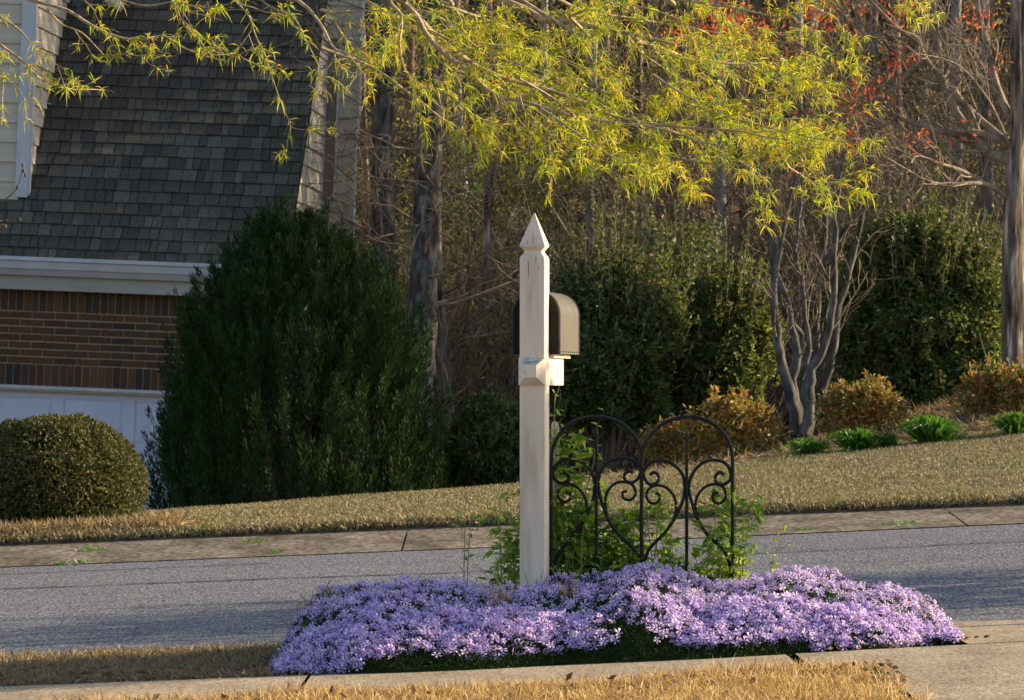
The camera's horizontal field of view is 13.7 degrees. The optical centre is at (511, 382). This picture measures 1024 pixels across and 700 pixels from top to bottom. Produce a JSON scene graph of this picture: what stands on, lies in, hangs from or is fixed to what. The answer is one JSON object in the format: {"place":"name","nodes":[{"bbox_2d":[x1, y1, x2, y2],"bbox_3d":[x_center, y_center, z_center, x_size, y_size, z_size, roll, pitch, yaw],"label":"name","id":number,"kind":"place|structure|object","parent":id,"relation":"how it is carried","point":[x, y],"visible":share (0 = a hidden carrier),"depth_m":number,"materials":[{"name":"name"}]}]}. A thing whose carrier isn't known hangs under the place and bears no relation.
{"place":"outdoors","nodes":[
{"label":"outdoors","id":0,"kind":"place"},
{"bbox_2d":[0,640,335,685],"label":"grass strip","id":1,"kind":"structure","parent":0,"point":[123,659],"depth_m":14.61,"materials":[{"name":"plant"}]},
{"bbox_2d":[0,635,988,699],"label":"dead leaves","id":2,"kind":"object","parent":1,"relation":"on","point":[344,694],"visible":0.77,"depth_m":13.90,"materials":[{"name":"brown plant"}]},
{"bbox_2d":[0,654,795,699],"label":"sidewalk","id":3,"kind":"structure","parent":0,"point":[133,688],"depth_m":13.60,"materials":[{"name":"concrete"}]},
{"bbox_2d":[0,524,1023,656],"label":"road","id":4,"kind":"structure","parent":0,"point":[978,577],"depth_m":19.59,"materials":[{"name":"grey asphalt"}]},
{"bbox_2d":[1,541,1010,606],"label":"road cracks","id":5,"kind":"object","parent":4,"relation":"on","point":[360,575],"visible":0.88,"depth_m":20.36,"materials":[{"name":"black asphalt"}]},
{"bbox_2d":[0,17,1023,699],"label":"ground","id":6,"kind":"structure","parent":0,"point":[420,527],"depth_m":24.04,"materials":[{"name":"grey concrete"}]},
{"bbox_2d":[0,163,26,228],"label":"budded shrub","id":7,"kind":"object","parent":6,"relation":"on","point":[17,187],"visible":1,"depth_m":24.00,"materials":[{"name":"brown plant"}]},
{"bbox_2d":[0,0,364,511],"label":"house","id":8,"kind":"structure","parent":6,"relation":"on","point":[134,196],"depth_m":37.94,"materials":[{"name":"brick"},{"name":"painted siding"},{"name":"shingle"}]},
{"bbox_2d":[0,390,185,511],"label":"garage door","id":9,"kind":"structure","parent":8,"relation":"in","point":[126,413],"depth_m":37.51,"materials":[{"name":"paint"}]},
{"bbox_2d":[321,36,340,207],"bbox_3d":[-1.699,-2.435,39.901,0.145,1.598,0.072,2,0,4],"label":"window","id":10,"kind":"structure","parent":8,"relation":"in","point":[331,115],"depth_m":39.88,"materials":[{"name":"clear glass"}]},
{"bbox_2d":[260,579,355,658],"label":"dry grass tuft","id":11,"kind":"object","parent":6,"relation":"on","point":[324,594],"visible":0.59,"depth_m":14.70,"materials":[{"name":"plant"}]},
{"bbox_2d":[0,0,945,236],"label":"willow oak","id":12,"kind":"object","parent":6,"relation":"on","point":[439,43],"visible":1,"depth_m":16.22,"materials":[{"name":"green plant"}]},
{"bbox_2d":[8,653,943,699],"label":"straw grass","id":13,"kind":"structure","parent":6,"relation":"on","point":[797,681],"depth_m":12.31,"materials":[{"name":"beige plant"}]},
{"bbox_2d":[472,488,519,592],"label":"leafy weed","id":14,"kind":"object","parent":6,"relation":"on","point":[509,554],"visible":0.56,"depth_m":15.13,"materials":[{"name":"green plant"}]},
{"bbox_2d":[0,506,1023,566],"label":"gutter","id":15,"kind":"object","parent":6,"relation":"on","point":[298,544],"visible":0.82,"depth_m":23.32,"materials":[{"name":"concrete"}]},
{"bbox_2d":[52,560,70,565],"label":"weed","id":16,"kind":"object","parent":15,"relation":"on","point":[60,563],"visible":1,"depth_m":22.74,"materials":[{"name":"green plant"}]},
{"bbox_2d":[73,557,89,563],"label":"weed","id":17,"kind":"object","parent":15,"relation":"on","point":[79,561],"visible":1,"depth_m":22.78,"materials":[{"name":"green plant"}]},
{"bbox_2d":[72,545,105,551],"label":"weed","id":18,"kind":"object","parent":15,"relation":"on","point":[92,548],"visible":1,"depth_m":23.48,"materials":[{"name":"green plant"}]},
{"bbox_2d":[228,537,267,543],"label":"weed","id":19,"kind":"object","parent":15,"relation":"on","point":[252,540],"visible":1,"depth_m":23.59,"materials":[{"name":"green plant"}]},
{"bbox_2d":[797,525,816,530],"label":"weed","id":20,"kind":"object","parent":15,"relation":"on","point":[803,528],"visible":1,"depth_m":22.90,"materials":[{"name":"green plant"}]},
{"bbox_2d":[882,518,923,525],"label":"weed","id":21,"kind":"object","parent":15,"relation":"on","point":[912,522],"visible":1,"depth_m":23.01,"materials":[{"name":"green plant"}]},
{"bbox_2d":[513,213,579,588],"bbox_3d":[0.114,0.285,15.206,0.170,1.764,0.590,0,0,10],"label":"mailbox","id":22,"kind":"object","parent":6,"relation":"on","point":[546,331],"visible":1,"depth_m":14.96,"materials":[{"name":"paint"}]},
{"bbox_2d":[267,559,964,684],"bbox_3d":[0.346,0.818,14.605,2.348,0.443,1.510,2,0,0],"label":"creeping phlox","id":23,"kind":"object","parent":6,"relation":"on","point":[634,614],"visible":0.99,"depth_m":14.12,"materials":[{"name":"purple plant"}]},
{"bbox_2d":[289,578,422,611],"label":"dry grass tuft","id":24,"kind":"object","parent":23,"relation":"on","point":[339,600],"visible":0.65,"depth_m":14.52,"materials":[{"name":"plant"}]},
{"bbox_2d":[451,496,474,586],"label":"leafy weed","id":25,"kind":"object","parent":23,"relation":"on","point":[469,535],"visible":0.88,"depth_m":15.08,"materials":[{"name":"green plant"}]},
{"bbox_2d":[462,572,522,606],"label":"dry grass tuft","id":26,"kind":"object","parent":23,"relation":"on","point":[496,596],"visible":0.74,"depth_m":14.45,"materials":[{"name":"plant"}]},
{"bbox_2d":[503,567,563,590],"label":"dry grass tuft","id":27,"kind":"object","parent":23,"relation":"on","point":[536,580],"visible":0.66,"depth_m":14.79,"materials":[{"name":"plant"}]},
{"bbox_2d":[518,427,608,586],"bbox_3d":[0.185,0.518,15.210,0.339,0.752,0.304,2,0,0],"label":"climbing vine","id":28,"kind":"object","parent":23,"relation":"on","point":[559,510],"visible":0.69,"depth_m":15.14,"materials":[{"name":"green plant"}]},
{"bbox_2d":[549,382,602,528],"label":"vine shoot","id":29,"kind":"object","parent":28,"relation":"attached to","point":[559,414],"visible":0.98,"depth_m":15.20,"materials":[{"name":"green plant"}]},
{"bbox_2d":[553,576,584,603],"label":"dry grass tuft","id":30,"kind":"object","parent":23,"relation":"on","point":[564,591],"visible":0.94,"depth_m":14.49,"materials":[{"name":"plant"}]},
{"bbox_2d":[555,481,659,581],"bbox_3d":[0.366,0.622,15.224,0.466,0.538,0.327,2,0,0],"label":"climbing vine","id":31,"kind":"object","parent":23,"relation":"on","point":[612,556],"visible":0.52,"depth_m":15.21,"materials":[{"name":"green plant"}]},
{"bbox_2d":[549,415,734,581],"bbox_3d":[0.459,0.445,15.120,0.657,0.664,0.022,0,0,0],"label":"garden fence","id":32,"kind":"object","parent":23,"relation":"on","point":[641,476],"visible":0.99,"depth_m":15.12,"materials":[{"name":"metal"}]},
{"bbox_2d":[551,421,558,569],"bbox_3d":[0.154,0.463,15.248,0.028,0.652,0.020,0,0,0],"label":"picket","id":33,"kind":"object","parent":32,"relation":"attached to","point":[553,435],"visible":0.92,"depth_m":15.24,"materials":[{"name":"paint"}]},
{"bbox_2d":[635,483,696,575],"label":"climbing vine","id":34,"kind":"object","parent":32,"relation":"attached to","point":[668,555],"visible":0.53,"depth_m":15.22,"materials":[{"name":"green plant"}]},
{"bbox_2d":[674,470,765,583],"bbox_3d":[0.734,0.592,15.196,0.336,0.574,0.319,2,0,0],"label":"climbing vine","id":35,"kind":"object","parent":32,"relation":"attached to","point":[721,571],"visible":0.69,"depth_m":15.14,"materials":[{"name":"green plant"}]},
{"bbox_2d":[766,520,796,572],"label":"leafy weed","id":36,"kind":"object","parent":23,"relation":"on","point":[776,539],"visible":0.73,"depth_m":15.20,"materials":[{"name":"green plant"}]},
{"bbox_2d":[0,425,1023,543],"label":"lawn","id":37,"kind":"structure","parent":0,"point":[948,463],"depth_m":27.34,"materials":[{"name":"plant"}]},
{"bbox_2d":[0,412,151,525],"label":"round hedge","id":38,"kind":"object","parent":37,"relation":"on","point":[33,449],"visible":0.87,"depth_m":24.84,"materials":[{"name":"green plant"}]},
{"bbox_2d":[0,507,202,535],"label":"tall grass","id":39,"kind":"structure","parent":37,"relation":"on","point":[159,519],"depth_m":24.33,"materials":[{"name":"plant"}]},
{"bbox_2d":[138,189,471,510],"bbox_3d":[-1.550,0.232,32.580,2.596,3.419,2.613,2,0,-39],"label":"juniper","id":40,"kind":"object","parent":37,"relation":"on","point":[277,269],"visible":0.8,"depth_m":32.04,"materials":[{"name":"green plant"}]},
{"bbox_2d":[778,437,835,455],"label":"liriope clump","id":41,"kind":"object","parent":37,"relation":"on","point":[806,446],"visible":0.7,"depth_m":30.07,"materials":[{"name":"green plant"}]},
{"bbox_2d":[819,427,893,452],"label":"liriope clump","id":42,"kind":"object","parent":37,"relation":"on","point":[862,439],"visible":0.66,"depth_m":30.05,"materials":[{"name":"green plant"}]},
{"bbox_2d":[870,433,901,446],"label":"liriope clump","id":43,"kind":"object","parent":37,"relation":"on","point":[888,440],"visible":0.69,"depth_m":30.09,"materials":[{"name":"green plant"}]},
{"bbox_2d":[885,414,976,444],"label":"liriope clump","id":44,"kind":"object","parent":37,"relation":"on","point":[928,428],"visible":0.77,"depth_m":30.04,"materials":[{"name":"green plant"}]},
{"bbox_2d":[977,411,1023,434],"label":"liriope clump","id":45,"kind":"object","parent":37,"relation":"on","point":[1010,423],"visible":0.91,"depth_m":30.07,"materials":[{"name":"green plant"}]},
{"bbox_2d":[815,409,996,439],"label":"woodland floor","id":46,"kind":"structure","parent":0,"point":[941,415],"depth_m":32.15,"materials":[{"name":"brown soil"}]},
{"bbox_2d":[276,0,540,492],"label":"pine tree","id":47,"kind":"object","parent":46,"relation":"on","point":[380,107],"visible":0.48,"depth_m":38.42,"materials":[{"name":"brown plant"}]},
{"bbox_2d":[355,0,504,272],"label":"young evergreen","id":48,"kind":"object","parent":46,"relation":"on","point":[416,128],"visible":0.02,"depth_m":50.01,"materials":[{"name":"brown plant"}]},
{"bbox_2d":[355,2,516,445],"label":"forest tree","id":49,"kind":"object","parent":46,"relation":"on","point":[364,157],"visible":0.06,"depth_m":43.96,"materials":[{"name":"brown plant"}]},
{"bbox_2d":[289,0,592,487],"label":"pine tree","id":50,"kind":"object","parent":46,"relation":"on","point":[427,194],"visible":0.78,"depth_m":37.39,"materials":[{"name":"brown plant"}]},
{"bbox_2d":[305,0,580,487],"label":"pine tree","id":51,"kind":"object","parent":46,"relation":"on","point":[441,293],"visible":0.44,"depth_m":38.74,"materials":[{"name":"brown plant"}]},
{"bbox_2d":[356,0,555,395],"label":"forest tree","id":52,"kind":"object","parent":46,"relation":"on","point":[411,71],"visible":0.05,"depth_m":45.96,"materials":[{"name":"brown plant"}]},
{"bbox_2d":[366,0,565,347],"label":"forest tree","id":53,"kind":"object","parent":46,"relation":"on","point":[458,120],"visible":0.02,"depth_m":49.95,"materials":[{"name":"brown plant"}]},
{"bbox_2d":[396,150,567,412],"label":"young evergreen","id":54,"kind":"object","parent":46,"relation":"on","point":[471,221],"visible":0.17,"depth_m":42.98,"materials":[{"name":"green plant"}]},
{"bbox_2d":[356,0,608,475],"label":"forest tree","id":55,"kind":"object","parent":46,"relation":"on","point":[485,214],"visible":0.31,"depth_m":40.97,"materials":[{"name":"brown plant"}]},
{"bbox_2d":[432,377,549,487],"bbox_3d":[-0.202,0.492,33.199,1.025,1.081,0.720,2,0,0],"label":"evergreen shrub","id":56,"kind":"object","parent":46,"relation":"on","point":[486,433],"visible":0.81,"depth_m":33.02,"materials":[{"name":"green plant"}]},
{"bbox_2d":[396,0,607,462],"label":"forest tree","id":57,"kind":"object","parent":46,"relation":"on","point":[492,210],"visible":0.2,"depth_m":41.97,"materials":[{"name":"brown plant"}]},
{"bbox_2d":[395,10,649,437],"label":"young evergreen","id":58,"kind":"object","parent":46,"relation":"on","point":[535,112],"visible":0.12,"depth_m":44.93,"materials":[{"name":"plant"}]},
{"bbox_2d":[394,70,658,391],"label":"young evergreen","id":59,"kind":"object","parent":46,"relation":"on","point":[479,222],"visible":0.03,"depth_m":46.51,"materials":[{"name":"plant"}]},
{"bbox_2d":[403,0,728,392],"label":"forest tree","id":60,"kind":"object","parent":46,"relation":"on","point":[545,4],"visible":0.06,"depth_m":46.97,"materials":[{"name":"brown plant"}]},
{"bbox_2d":[444,0,693,434],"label":"forest tree","id":61,"kind":"object","parent":46,"relation":"on","point":[587,211],"visible":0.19,"depth_m":43.95,"materials":[{"name":"brown plant"}]},
{"bbox_2d":[494,0,697,277],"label":"forest tree","id":62,"kind":"object","parent":46,"relation":"on","point":[607,41],"visible":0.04,"depth_m":51.97,"materials":[{"name":"brown plant"}]},
{"bbox_2d":[474,0,763,384],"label":"forest tree","id":63,"kind":"object","parent":46,"relation":"on","point":[638,61],"visible":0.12,"depth_m":45.97,"materials":[{"name":"brown plant"}]},
{"bbox_2d":[546,192,702,473],"bbox_3d":[0.808,-0.387,34.201,1.436,2.342,1.216,2,0,0],"label":"holly shrub","id":64,"kind":"object","parent":46,"relation":"on","point":[633,320],"visible":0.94,"depth_m":33.94,"materials":[{"name":"green plant"}]},
{"bbox_2d":[276,0,1023,485],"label":"undergrowth","id":65,"kind":"object","parent":46,"relation":"on","point":[630,446],"visible":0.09,"depth_m":40.22,"materials":[{"name":"plant"}]},
{"bbox_2d":[635,416,693,467],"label":"nandina shrub","id":66,"kind":"object","parent":46,"relation":"on","point":[665,445],"visible":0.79,"depth_m":31.73,"materials":[{"name":"brown plant"}]},
{"bbox_2d":[533,0,833,435],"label":"forest tree","id":67,"kind":"object","parent":46,"relation":"on","point":[673,181],"visible":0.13,"depth_m":42.97,"materials":[{"name":"brown plant"}]},
{"bbox_2d":[642,200,727,293],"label":"evergreen shrub","id":68,"kind":"object","parent":46,"relation":"on","point":[676,255],"visible":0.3,"depth_m":35.15,"materials":[{"name":"green leaf"},{"name":"twig"}]},
{"bbox_2d":[355,0,1023,380],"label":"wood","id":69,"kind":"object","parent":46,"relation":"on","point":[747,4],"visible":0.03,"depth_m":59.33,"materials":[{"name":"brown plant"}]},
{"bbox_2d":[547,0,844,435],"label":"forest tree","id":70,"kind":"object","parent":46,"relation":"on","point":[720,190],"visible":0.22,"depth_m":40.95,"materials":[{"name":"brown plant"}]},
{"bbox_2d":[554,0,841,277],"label":"forest tree","id":71,"kind":"object","parent":46,"relation":"on","point":[749,7],"visible":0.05,"depth_m":50.05,"materials":[{"name":"brown plant"}]},
{"bbox_2d":[664,221,793,458],"bbox_3d":[1.642,-0.323,34.779,1.322,2.020,1.100,2,0,0],"label":"holly shrub","id":72,"kind":"object","parent":46,"relation":"on","point":[736,339],"visible":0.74,"depth_m":34.51,"materials":[{"name":"green plant"}]},
{"bbox_2d":[664,385,793,462],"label":"nandina shrub","id":73,"kind":"object","parent":46,"relation":"on","point":[734,421],"visible":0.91,"depth_m":31.48,"materials":[{"name":"brown plant"}]},
{"bbox_2d":[577,0,895,451],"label":"forest tree","id":74,"kind":"object","parent":46,"relation":"on","point":[732,90],"visible":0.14,"depth_m":43.96,"materials":[{"name":"brown plant"}]},
{"bbox_2d":[633,0,947,270],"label":"forest tree","id":75,"kind":"object","parent":46,"relation":"on","point":[799,19],"visible":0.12,"depth_m":47.95,"materials":[{"name":"brown plant"}]},
{"bbox_2d":[566,391,1023,476],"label":"pine straw","id":76,"kind":"object","parent":46,"relation":"on","point":[925,410],"visible":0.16,"depth_m":31.22,"materials":[{"name":"brown plant"}]},
{"bbox_2d":[722,0,911,245],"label":"forest tree","id":77,"kind":"object","parent":46,"relation":"on","point":[815,26],"visible":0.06,"depth_m":52.99,"materials":[{"name":"brown plant"}]},
{"bbox_2d":[698,73,964,437],"bbox_3d":[2.454,-0.969,32.980,2.097,2.806,1.165,2,0,0],"label":"crape myrtle","id":78,"kind":"object","parent":46,"relation":"on","point":[802,409],"visible":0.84,"depth_m":32.91,"materials":[{"name":"grey plant"}]},
{"bbox_2d":[654,0,1023,372],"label":"maple tree","id":79,"kind":"object","parent":46,"relation":"on","point":[1012,160],"visible":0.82,"depth_m":32.45,"materials":[{"name":"brown plant"}]},
{"bbox_2d":[808,369,915,439],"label":"nandina shrub","id":80,"kind":"object","parent":46,"relation":"on","point":[858,405],"visible":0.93,"depth_m":31.49,"materials":[{"name":"brown plant"}]},
{"bbox_2d":[729,0,1009,343],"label":"forest tree","id":81,"kind":"object","parent":46,"relation":"on","point":[874,40],"visible":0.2,"depth_m":42.96,"materials":[{"name":"brown plant"}]},
{"bbox_2d":[773,0,1009,274],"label":"forest tree","id":82,"kind":"object","parent":46,"relation":"on","point":[898,42],"visible":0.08,"depth_m":45.96,"materials":[{"name":"brown plant"}]},
{"bbox_2d":[801,155,1001,415],"bbox_3d":[3.234,-0.670,34.035,1.832,2.340,1.531,2,0,0],"label":"holly shrub","id":83,"kind":"object","parent":46,"relation":"on","point":[923,320],"visible":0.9,"depth_m":33.61,"materials":[{"name":"green plant"}]},
{"bbox_2d":[810,0,1023,248],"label":"forest tree","id":84,"kind":"object","parent":46,"relation":"on","point":[955,10],"visible":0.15,"depth_m":41.95,"materials":[{"name":"brown plant"}]},
{"bbox_2d":[856,0,1023,248],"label":"forest tree","id":85,"kind":"object","parent":46,"relation":"on","point":[988,175],"visible":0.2,"depth_m":39.97,"materials":[{"name":"brown plant"}]},
{"bbox_2d":[946,352,1017,419],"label":"nandina shrub","id":86,"kind":"object","parent":46,"relation":"on","point":[982,389],"visible":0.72,"depth_m":31.52,"materials":[{"name":"brown plant"}]},
{"bbox_2d":[979,333,994,384],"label":"seed stalk","id":87,"kind":"object","parent":86,"relation":"attached to","point":[986,358],"visible":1,"depth_m":31.50,"materials":[{"name":"plant"}]},
{"bbox_2d":[992,356,1023,413],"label":"nandina shrub","id":88,"kind":"object","parent":46,"relation":"on","point":[1012,384],"visible":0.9,"depth_m":31.22,"materials":[{"name":"brown plant"}]},
{"bbox_2d":[795,620,1023,699],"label":"driveway","id":89,"kind":"structure","parent":0,"point":[1000,679],"depth_m":12.96,"materials":[{"name":"concrete"}]}
]}

